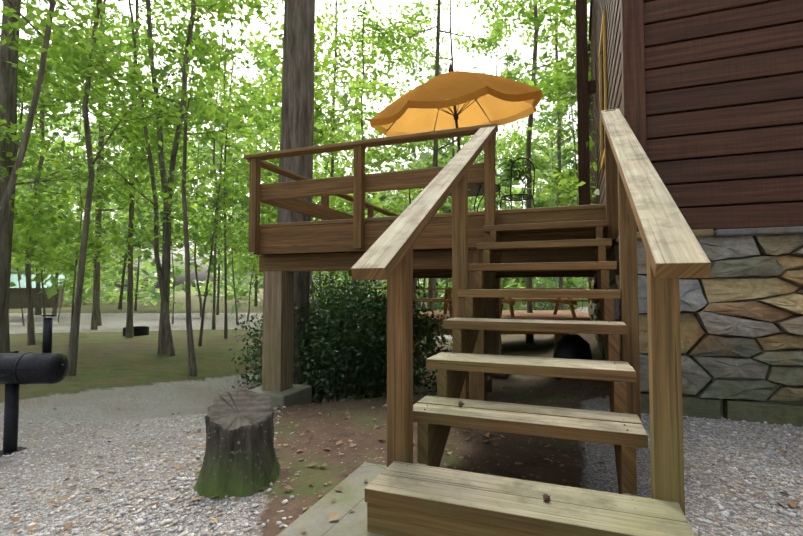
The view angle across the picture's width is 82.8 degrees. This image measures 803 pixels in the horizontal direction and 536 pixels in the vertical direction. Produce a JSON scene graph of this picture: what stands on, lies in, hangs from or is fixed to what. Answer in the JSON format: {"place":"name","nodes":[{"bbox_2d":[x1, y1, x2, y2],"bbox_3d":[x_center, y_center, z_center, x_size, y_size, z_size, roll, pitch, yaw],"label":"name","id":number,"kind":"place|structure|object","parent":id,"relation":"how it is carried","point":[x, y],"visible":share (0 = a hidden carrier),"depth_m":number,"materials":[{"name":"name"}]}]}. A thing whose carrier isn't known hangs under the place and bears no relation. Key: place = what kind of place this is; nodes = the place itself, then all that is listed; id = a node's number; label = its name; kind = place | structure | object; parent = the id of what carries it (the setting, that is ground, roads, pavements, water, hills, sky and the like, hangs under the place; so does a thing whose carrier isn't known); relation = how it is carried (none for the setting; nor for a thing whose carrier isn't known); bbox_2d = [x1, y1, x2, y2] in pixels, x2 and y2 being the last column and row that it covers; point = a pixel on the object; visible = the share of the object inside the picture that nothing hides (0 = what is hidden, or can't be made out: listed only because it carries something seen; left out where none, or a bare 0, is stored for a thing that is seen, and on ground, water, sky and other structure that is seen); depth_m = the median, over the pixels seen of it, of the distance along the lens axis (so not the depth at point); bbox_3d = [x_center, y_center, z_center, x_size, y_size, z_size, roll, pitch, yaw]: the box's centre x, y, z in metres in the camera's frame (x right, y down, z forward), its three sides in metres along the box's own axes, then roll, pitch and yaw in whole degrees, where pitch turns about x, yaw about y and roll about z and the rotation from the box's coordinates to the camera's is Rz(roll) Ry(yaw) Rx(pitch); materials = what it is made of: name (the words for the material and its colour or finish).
{"place":"outdoors","nodes":[
{"label":"outdoors","id":0,"kind":"place"},
{"bbox_2d":[0,0,589,288],"label":"sky","id":1,"kind":"structure","parent":0,"point":[485,64],"materials":[{"name":"white"}]},
{"bbox_2d":[0,288,802,535],"bbox_3d":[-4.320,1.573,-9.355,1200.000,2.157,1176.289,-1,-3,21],"label":"ground","id":2,"kind":"structure","parent":0,"point":[155,385],"depth_m":3.02,"materials":[{"name":"grey gravel"}]},
{"bbox_2d":[0,0,20,352],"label":"tree","id":3,"kind":"object","parent":2,"relation":"on","point":[8,84],"visible":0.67,"depth_m":8.67,"materials":[{"name":"brown plant"}]},
{"bbox_2d":[11,169,53,325],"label":"tree","id":4,"kind":"object","parent":2,"relation":"on","point":[37,263],"visible":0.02,"depth_m":25.73,"materials":[{"name":"green plant"}]},
{"bbox_2d":[0,314,67,456],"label":"barrel grill","id":5,"kind":"object","parent":2,"relation":"on","point":[45,366],"visible":0.98,"depth_m":3.51,"materials":[{"name":"metal"}]},
{"bbox_2d":[9,288,63,307],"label":"cabin walls","id":6,"kind":"structure","parent":2,"relation":"on","point":[14,301],"depth_m":54.88,"materials":[{"name":"wood"}]},
{"bbox_2d":[10,274,65,287],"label":"cabin roof","id":7,"kind":"structure","parent":6,"relation":"on","point":[16,281],"depth_m":55.66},
{"bbox_2d":[17,144,58,172],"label":"tree","id":8,"kind":"object","parent":2,"relation":"on","point":[27,157],"visible":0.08,"depth_m":14.66,"materials":[{"name":"green plant"}]},
{"bbox_2d":[12,119,77,248],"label":"tree","id":9,"kind":"object","parent":2,"relation":"on","point":[28,180],"visible":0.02,"depth_m":20.10,"materials":[{"name":"green plant"}]},
{"bbox_2d":[17,24,76,314],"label":"tree","id":10,"kind":"object","parent":2,"relation":"on","point":[38,302],"visible":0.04,"depth_m":41.29,"materials":[{"name":"green plant"}]},
{"bbox_2d":[16,107,119,316],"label":"tree","id":11,"kind":"object","parent":2,"relation":"on","point":[54,311],"visible":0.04,"depth_m":39.99,"materials":[{"name":"green plant"}]},
{"bbox_2d":[18,208,120,322],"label":"tree","id":12,"kind":"object","parent":2,"relation":"on","point":[66,286],"visible":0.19,"depth_m":28.81,"materials":[{"name":"green plant"}]},
{"bbox_2d":[11,101,140,317],"bbox_3d":[-12.853,-1.833,16.575,5.148,8.942,5.481,-1,-3,21],"label":"tree","id":13,"kind":"object","parent":2,"relation":"on","point":[44,275],"visible":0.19,"depth_m":16.67,"materials":[{"name":"green plant"}]},
{"bbox_2d":[0,0,167,243],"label":"tree","id":14,"kind":"object","parent":2,"relation":"on","point":[27,72],"visible":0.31,"depth_m":9.97,"materials":[{"name":"green plant"}]},
{"bbox_2d":[0,0,177,241],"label":"tree","id":15,"kind":"object","parent":2,"relation":"on","point":[24,148],"visible":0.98,"depth_m":7.47,"materials":[{"name":"green plant"}]},
{"bbox_2d":[18,0,171,325],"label":"tree","id":16,"kind":"object","parent":2,"relation":"on","point":[88,5],"visible":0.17,"depth_m":23.70,"materials":[{"name":"green plant"}]},
{"bbox_2d":[11,29,183,349],"bbox_3d":[-8.506,-1.901,11.892,5.976,8.431,5.689,0,-2,-10],"label":"tree","id":17,"kind":"object","parent":2,"relation":"on","point":[56,238],"visible":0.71,"depth_m":11.54,"materials":[{"name":"green plant"}]},
{"bbox_2d":[62,140,141,265],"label":"tree","id":18,"kind":"object","parent":2,"relation":"on","point":[114,250],"visible":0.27,"depth_m":28.88,"materials":[{"name":"green plant"}]},
{"bbox_2d":[2,0,213,344],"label":"tree","id":19,"kind":"object","parent":2,"relation":"on","point":[31,339],"visible":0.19,"depth_m":13.94,"materials":[{"name":"green plant"}]},
{"bbox_2d":[18,0,217,337],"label":"tree","id":20,"kind":"object","parent":2,"relation":"on","point":[129,327],"visible":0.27,"depth_m":15.72,"materials":[{"name":"green plant"}]},
{"bbox_2d":[26,0,210,329],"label":"tree","id":21,"kind":"object","parent":2,"relation":"on","point":[94,321],"visible":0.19,"depth_m":20.67,"materials":[{"name":"green plant"}]},
{"bbox_2d":[6,0,231,356],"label":"leaning tree","id":22,"kind":"object","parent":2,"relation":"on","point":[170,351],"visible":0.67,"depth_m":11.30,"materials":[{"name":"green plant"}]},
{"bbox_2d":[91,68,161,308],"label":"tree","id":23,"kind":"object","parent":2,"relation":"on","point":[122,282],"visible":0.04,"depth_m":52.10,"materials":[{"name":"green plant"}]},
{"bbox_2d":[26,0,242,375],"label":"thin leaning tree","id":24,"kind":"object","parent":2,"relation":"on","point":[74,335],"visible":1,"depth_m":7.83,"materials":[{"name":"green plant"}]},
{"bbox_2d":[82,142,187,310],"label":"tree","id":25,"kind":"object","parent":2,"relation":"on","point":[109,218],"visible":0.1,"depth_m":48.95,"materials":[{"name":"green plant"}]},
{"bbox_2d":[122,326,148,335],"bbox_3d":[-9.713,2.333,16.670,0.840,0.330,0.840,-1,-3,21],"label":"fire ring","id":26,"kind":"object","parent":2,"relation":"on","point":[141,330],"visible":0.65,"depth_m":16.43,"materials":[{"name":"black metal"}]},
{"bbox_2d":[0,0,283,376],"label":"tree","id":27,"kind":"object","parent":2,"relation":"on","point":[55,48],"visible":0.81,"depth_m":8.82,"materials":[{"name":"green plant"}]},
{"bbox_2d":[113,125,215,323],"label":"tree","id":28,"kind":"object","parent":2,"relation":"on","point":[147,228],"visible":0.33,"depth_m":24.77,"materials":[{"name":"green plant"}]},
{"bbox_2d":[66,0,275,354],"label":"forked tree","id":29,"kind":"object","parent":2,"relation":"on","point":[166,261],"visible":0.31,"depth_m":11.36,"materials":[{"name":"green plant"}]},
{"bbox_2d":[105,0,278,329],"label":"tree sapling","id":30,"kind":"object","parent":2,"relation":"on","point":[214,278],"visible":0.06,"depth_m":18.88,"materials":[{"name":"green plant"}]},
{"bbox_2d":[143,81,248,316],"bbox_3d":[-16.086,-5.702,37.042,9.124,19.548,7.382,0,-2,-7],"label":"tree","id":31,"kind":"object","parent":2,"relation":"on","point":[177,224],"visible":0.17,"depth_m":36.07,"materials":[{"name":"green plant"}]},
{"bbox_2d":[97,0,317,345],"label":"tree sapling","id":32,"kind":"object","parent":2,"relation":"on","point":[199,109],"visible":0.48,"depth_m":12.29,"materials":[{"name":"green plant"}]},
{"bbox_2d":[177,62,249,314],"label":"tree","id":33,"kind":"object","parent":2,"relation":"on","point":[204,246],"visible":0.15,"depth_m":40.78,"materials":[{"name":"green plant"}]},
{"bbox_2d":[96,0,334,338],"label":"tree sapling","id":34,"kind":"object","parent":2,"relation":"on","point":[244,86],"visible":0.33,"depth_m":14.78,"materials":[{"name":"green plant"}]},
{"bbox_2d":[174,137,262,324],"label":"tree","id":35,"kind":"object","parent":2,"relation":"on","point":[247,256],"visible":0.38,"depth_m":22.85,"materials":[{"name":"green plant"}]},
{"bbox_2d":[193,386,280,498],"bbox_3d":[-0.754,0.869,2.171,0.607,0.538,0.531,-2,-3,41],"label":"tree stump","id":36,"kind":"object","parent":2,"relation":"on","point":[240,459],"visible":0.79,"depth_m":2.08,"materials":[{"name":"wood"}]},
{"bbox_2d":[222,212,267,321],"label":"tree","id":37,"kind":"object","parent":2,"relation":"on","point":[253,269],"visible":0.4,"depth_m":25.84,"materials":[{"name":"green plant"}]},
{"bbox_2d":[229,113,274,305],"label":"tree","id":38,"kind":"object","parent":2,"relation":"on","point":[256,283],"visible":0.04,"depth_m":59.54,"materials":[{"name":"green plant"}]},
{"bbox_2d":[216,28,318,220],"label":"tree","id":39,"kind":"object","parent":2,"relation":"on","point":[275,72],"visible":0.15,"depth_m":29.41,"materials":[{"name":"green plant"}]},
{"bbox_2d":[233,148,321,271],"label":"tree","id":40,"kind":"object","parent":2,"relation":"on","point":[264,214],"visible":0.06,"depth_m":21.69,"materials":[{"name":"green plant"}]},
{"bbox_2d":[228,289,357,394],"bbox_3d":[-1.916,1.438,8.743,2.642,2.223,2.542,-1,-3,21],"label":"shrub","id":41,"kind":"object","parent":2,"relation":"on","point":[244,347],"visible":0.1,"depth_m":8.52,"materials":[{"name":"green plant"}]},
{"bbox_2d":[277,0,314,402],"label":"tree trunk","id":42,"kind":"object","parent":2,"relation":"on","point":[297,120],"visible":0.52,"depth_m":7.31,"materials":[{"name":"grey plant"}]},
{"bbox_2d":[194,62,398,285],"bbox_3d":[-2.607,-1.597,12.265,5.467,8.154,5.107,-1,-3,21],"label":"tree","id":43,"kind":"object","parent":2,"relation":"on","point":[315,173],"visible":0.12,"depth_m":12.00,"materials":[{"name":"green plant"}]},
{"bbox_2d":[10,89,588,313],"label":"forest foliage","id":44,"kind":"object","parent":2,"relation":"on","point":[154,293],"visible":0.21,"depth_m":48.58,"materials":[{"name":"green plant"}]},
{"bbox_2d":[226,282,386,400],"bbox_3d":[-1.487,1.340,7.869,2.759,2.202,3.123,0,-2,-5],"label":"shrub","id":45,"kind":"object","parent":2,"relation":"on","point":[259,349],"visible":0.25,"depth_m":7.26,"materials":[{"name":"green plant"}]},
{"bbox_2d":[251,271,386,374],"bbox_3d":[-1.510,1.433,10.369,3.530,2.740,3.336,1,-3,-28],"label":"shrub","id":46,"kind":"object","parent":2,"relation":"on","point":[321,294],"visible":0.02,"depth_m":9.90,"materials":[{"name":"green plant"}]},
{"bbox_2d":[234,2,413,380],"bbox_3d":[-1.770,-1.740,10.207,4.991,8.792,4.004,-1,-3,21],"label":"tree","id":47,"kind":"object","parent":2,"relation":"on","point":[319,96],"visible":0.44,"depth_m":9.76,"materials":[{"name":"green plant"}]},
{"bbox_2d":[195,0,452,305],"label":"tree","id":48,"kind":"object","parent":2,"relation":"on","point":[380,57],"visible":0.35,"depth_m":18.54,"materials":[{"name":"green plant"}]},
{"bbox_2d":[277,462,386,535],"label":"stair pad","id":49,"kind":"object","parent":2,"relation":"on","point":[313,520],"visible":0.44,"depth_m":1.80,"materials":[{"name":"concrete"}]},
{"bbox_2d":[276,32,389,310],"bbox_3d":[-2.486,-3.418,19.176,6.040,12.223,5.221,0,-2,-7],"label":"tree","id":50,"kind":"object","parent":2,"relation":"on","point":[370,113],"visible":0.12,"depth_m":18.55,"materials":[{"name":"green plant"}]},
{"bbox_2d":[252,280,421,401],"bbox_3d":[-1.029,1.289,7.277,2.773,2.201,2.655,-1,-3,21],"label":"shrub","id":51,"kind":"object","parent":2,"relation":"on","point":[348,352],"visible":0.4,"depth_m":6.94,"materials":[{"name":"green plant"}]},
{"bbox_2d":[208,0,479,289],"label":"tree","id":52,"kind":"object","parent":2,"relation":"on","point":[395,210],"visible":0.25,"depth_m":17.54,"materials":[{"name":"green plant"}]},
{"bbox_2d":[310,271,386,319],"bbox_3d":[-1.683,1.031,13.964,3.660,2.828,3.632,-1,-3,21],"label":"shrub","id":53,"kind":"object","parent":2,"relation":"on","point":[342,291],"visible":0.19,"depth_m":13.81,"materials":[{"name":"green plant"}]},
{"bbox_2d":[261,279,438,397],"bbox_3d":[-0.775,1.250,8.421,3.159,2.531,3.213,-1,-3,21],"label":"shrub","id":54,"kind":"object","parent":2,"relation":"on","point":[366,326],"visible":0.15,"depth_m":7.77,"materials":[{"name":"green plant"}]},
{"bbox_2d":[318,123,387,291],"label":"tree","id":55,"kind":"object","parent":2,"relation":"on","point":[349,164],"visible":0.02,"depth_m":25.12,"materials":[{"name":"green plant"}]},
{"bbox_2d":[319,156,386,291],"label":"tree","id":56,"kind":"object","parent":2,"relation":"on","point":[348,212],"depth_m":26.93,"materials":[{"name":"green plant"}]},
{"bbox_2d":[315,67,398,289],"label":"tree","id":57,"kind":"object","parent":2,"relation":"on","point":[342,105],"visible":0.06,"depth_m":52.90,"materials":[{"name":"green plant"}]},
{"bbox_2d":[295,275,452,399],"bbox_3d":[-0.490,1.156,7.564,2.993,2.254,2.900,-1,-3,21],"label":"shrub","id":58,"kind":"object","parent":2,"relation":"on","point":[424,330],"visible":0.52,"depth_m":6.97,"materials":[{"name":"green plant"}]},
{"bbox_2d":[249,370,509,407],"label":"deck footings","id":59,"kind":"object","parent":2,"relation":"on","point":[296,394],"visible":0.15,"depth_m":5.12,"materials":[{"name":"concrete"}]},
{"bbox_2d":[243,109,618,400],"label":"deck","id":60,"kind":"structure","parent":59,"relation":"on","point":[334,240],"depth_m":4.61,"materials":[{"name":"brown wood"}]},
{"bbox_2d":[262,271,500,391],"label":"deck posts","id":61,"kind":"object","parent":60,"relation":"attached to","point":[278,330],"visible":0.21,"depth_m":5.14,"materials":[{"name":"brown wood"}]},
{"bbox_2d":[370,63,542,152],"bbox_3d":[0.833,-1.652,6.515,2.282,2.480,2.282,-6,6,13],"label":"patio umbrella","id":62,"kind":"object","parent":60,"relation":"on","point":[451,98],"visible":0.94,"depth_m":6.18,"materials":[{"name":"fabric"}]},
{"bbox_2d":[449,183,500,210],"bbox_3d":[0.985,-0.791,6.666,0.943,0.738,0.943,-1,-3,21],"label":"iron table","id":63,"kind":"object","parent":60,"relation":"on","point":[476,190],"visible":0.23,"depth_m":6.65,"materials":[{"name":"black metal"}]},
{"bbox_2d":[496,191,509,209],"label":"foliage","id":64,"kind":"object","parent":60,"relation":"on","point":[502,203],"visible":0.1,"depth_m":7.63,"materials":[{"name":"green plant"}]},
{"bbox_2d":[498,157,534,209],"bbox_3d":[1.492,-0.925,5.880,0.416,0.930,0.436,1,-2,-14],"label":"iron chair","id":65,"kind":"object","parent":60,"relation":"on","point":[516,197],"visible":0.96,"depth_m":5.77,"materials":[{"name":"black metal"}]},
{"bbox_2d":[371,169,395,297],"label":"tree","id":66,"kind":"object","parent":2,"relation":"on","point":[385,194],"visible":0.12,"depth_m":65.89,"materials":[{"name":"green plant"}]},
{"bbox_2d":[315,294,452,394],"bbox_3d":[-0.173,1.545,9.061,2.921,2.230,2.963,-1,-3,21],"label":"shrub","id":67,"kind":"object","parent":2,"relation":"on","point":[442,330],"visible":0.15,"depth_m":8.87,"materials":[{"name":"green plant"}]},
{"bbox_2d":[0,396,802,535],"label":"gravel stones","id":68,"kind":"object","parent":2,"relation":"on","point":[704,494],"visible":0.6,"depth_m":2.23,"materials":[{"name":"grey gravel"}]},
{"bbox_2d":[0,338,802,532],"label":"leaf litter","id":69,"kind":"object","parent":2,"relation":"on","point":[333,516],"visible":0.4,"depth_m":2.46,"materials":[{"name":"brown plant"}]},
{"bbox_2d":[378,144,425,306],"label":"tree","id":70,"kind":"object","parent":2,"relation":"on","point":[398,161],"depth_m":58.27,"materials":[{"name":"green plant"}]},
{"bbox_2d":[388,23,446,197],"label":"tree","id":71,"kind":"object","parent":2,"relation":"on","point":[416,73],"visible":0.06,"depth_m":43.76,"materials":[{"name":"green plant"}]},
{"bbox_2d":[384,139,451,306],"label":"tree","id":72,"kind":"object","parent":2,"relation":"on","point":[421,161],"visible":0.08,"depth_m":38.16,"materials":[{"name":"green plant"}]},
{"bbox_2d":[390,61,477,309],"bbox_3d":[2.682,-6.244,34.781,6.730,20.128,7.774,-1,-3,21],"label":"tree","id":73,"kind":"object","parent":2,"relation":"on","point":[430,76],"visible":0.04,"depth_m":34.25,"materials":[{"name":"green plant"}]},
{"bbox_2d":[423,51,448,305],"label":"tree","id":74,"kind":"object","parent":2,"relation":"on","point":[433,68],"visible":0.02,"depth_m":51.59,"materials":[{"name":"green plant"}]},
{"bbox_2d":[423,287,451,309],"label":"shrub","id":75,"kind":"object","parent":2,"relation":"on","point":[440,302],"visible":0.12,"depth_m":23.97,"materials":[{"name":"green plant"}]},
{"bbox_2d":[416,145,460,286],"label":"tree","id":76,"kind":"object","parent":2,"relation":"on","point":[444,165],"visible":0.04,"depth_m":52.89,"materials":[{"name":"green plant"}]},
{"bbox_2d":[318,0,575,349],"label":"tree","id":77,"kind":"object","parent":2,"relation":"on","point":[490,41],"visible":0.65,"depth_m":17.41,"materials":[{"name":"green plant"}]},
{"bbox_2d":[401,66,498,212],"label":"tree","id":78,"kind":"object","parent":2,"relation":"on","point":[446,203],"visible":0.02,"depth_m":29.84,"materials":[{"name":"green plant"}]},
{"bbox_2d":[368,0,561,194],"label":"tree","id":79,"kind":"object","parent":2,"relation":"on","point":[513,138],"visible":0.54,"depth_m":27.02,"materials":[{"name":"green plant"}]},
{"bbox_2d":[436,154,497,213],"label":"tree","id":80,"kind":"object","parent":2,"relation":"on","point":[476,204],"visible":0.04,"depth_m":21.64,"materials":[{"name":"green plant"}]},
{"bbox_2d":[353,288,590,359],"bbox_3d":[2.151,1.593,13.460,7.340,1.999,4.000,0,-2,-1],"label":"picnic table","id":81,"kind":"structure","parent":2,"relation":"on","point":[556,314],"depth_m":12.15,"materials":[{"name":"brown wood"}]},
{"bbox_2d":[475,136,516,207],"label":"tree","id":82,"kind":"object","parent":2,"relation":"on","point":[498,164],"visible":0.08,"depth_m":54.05,"materials":[{"name":"green plant"}]},
{"bbox_2d":[469,12,563,210],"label":"tree","id":83,"kind":"object","parent":2,"relation":"on","point":[509,59],"visible":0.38,"depth_m":40.34,"materials":[{"name":"green plant"}]},
{"bbox_2d":[503,133,543,307],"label":"tree","id":84,"kind":"object","parent":2,"relation":"on","point":[519,143],"visible":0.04,"depth_m":59.94,"materials":[{"name":"green plant"}]},
{"bbox_2d":[351,108,710,535],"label":"stairs","id":85,"kind":"structure","parent":2,"relation":"on","point":[426,495],"depth_m":1.93,"materials":[{"name":"brown wood"}]},
{"bbox_2d":[458,401,550,502],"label":"sweetgum balls","id":86,"kind":"object","parent":85,"relation":"on","point":[546,498],"visible":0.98,"depth_m":1.56},
{"bbox_2d":[482,0,592,196],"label":"tree","id":87,"kind":"object","parent":2,"relation":"on","point":[537,24],"visible":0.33,"depth_m":11.23,"materials":[{"name":"green plant"}]},
{"bbox_2d":[517,55,577,309],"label":"tree","id":88,"kind":"object","parent":2,"relation":"on","point":[553,114],"visible":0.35,"depth_m":50.20,"materials":[{"name":"green plant"}]},
{"bbox_2d":[511,0,589,309],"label":"tree","id":89,"kind":"object","parent":2,"relation":"on","point":[529,35],"visible":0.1,"depth_m":21.50,"materials":[{"name":"green plant"}]},
{"bbox_2d":[521,284,581,309],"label":"shrub","id":90,"kind":"object","parent":2,"relation":"on","point":[549,304],"visible":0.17,"depth_m":23.85,"materials":[{"name":"green plant"}]},
{"bbox_2d":[508,35,598,301],"bbox_3d":[4.232,-2.086,9.609,3.772,7.132,4.985,-1,-3,21],"label":"tree","id":91,"kind":"object","parent":2,"relation":"on","point":[564,179],"visible":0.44,"depth_m":9.85,"materials":[{"name":"green plant"}]},
{"bbox_2d":[518,25,588,206],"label":"tree","id":92,"kind":"object","parent":2,"relation":"on","point":[563,158],"visible":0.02,"depth_m":38.62,"materials":[{"name":"green plant"}]},
{"bbox_2d":[521,0,588,343],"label":"oak tree","id":93,"kind":"object","parent":2,"relation":"on","point":[529,338],"visible":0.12,"depth_m":13.98,"materials":[{"name":"green plant"}]},
{"bbox_2d":[534,126,576,277],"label":"tree","id":94,"kind":"object","parent":2,"relation":"on","point":[564,144],"visible":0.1,"depth_m":63.17,"materials":[{"name":"green plant"}]},
{"bbox_2d":[545,101,577,299],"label":"tree","id":95,"kind":"object","parent":2,"relation":"on","point":[570,111],"visible":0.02,"depth_m":56.78,"materials":[{"name":"green plant"}]},
{"bbox_2d":[553,333,591,379],"bbox_3d":[2.248,1.190,5.994,0.502,0.640,0.502,-1,-3,21],"label":"barrel","id":96,"kind":"object","parent":2,"relation":"on","point":[571,346],"visible":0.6,"depth_m":5.84,"materials":[{"name":"black metal"}]},
{"bbox_2d":[564,196,584,308],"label":"tree","id":97,"kind":"object","parent":2,"relation":"on","point":[576,278],"depth_m":29.34,"materials":[{"name":"green plant"}]},
{"bbox_2d":[575,0,802,231],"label":"house siding","id":98,"kind":"object","parent":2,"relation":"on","point":[643,37],"visible":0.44,"depth_m":3.26,"materials":[{"name":"brown wood"}]},
{"bbox_2d":[599,9,606,169],"bbox_3d":[2.620,-2.241,5.924,0.026,1.700,1.070,-1,-3,21],"label":"door frame","id":99,"kind":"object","parent":98,"relation":"attached to","point":[603,27],"depth_m":5.49,"materials":[{"name":"wood"}]},
{"bbox_2d":[600,32,604,157],"bbox_3d":[2.626,-2.241,5.922,0.010,1.560,0.930,-1,-3,21],"label":"cabin window glass","id":100,"kind":"object","parent":99,"relation":"in","point":[602,80],"visible":0.43,"depth_m":6.03,"materials":[{"name":"glass"}]},
{"bbox_2d":[587,234,802,426],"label":"stone foundation wall","id":101,"kind":"structure","parent":2,"relation":"on","point":[707,352],"depth_m":3.10,"materials":[{"name":"grey stone"}]},
{"bbox_2d":[612,226,802,245],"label":"stone cap","id":102,"kind":"object","parent":101,"relation":"on","point":[772,231],"visible":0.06,"depth_m":3.08,"materials":[{"name":"grey stone"}]},
{"bbox_2d":[647,47,802,230],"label":"cabin wall","id":103,"kind":"structure","parent":101,"relation":"on","point":[731,155],"depth_m":3.22,"materials":[{"name":"black wood"}]},
{"bbox_2d":[588,0,592,55],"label":"cabin roof","id":104,"kind":"structure","parent":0,"point":[590,17],"depth_m":9.59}
]}

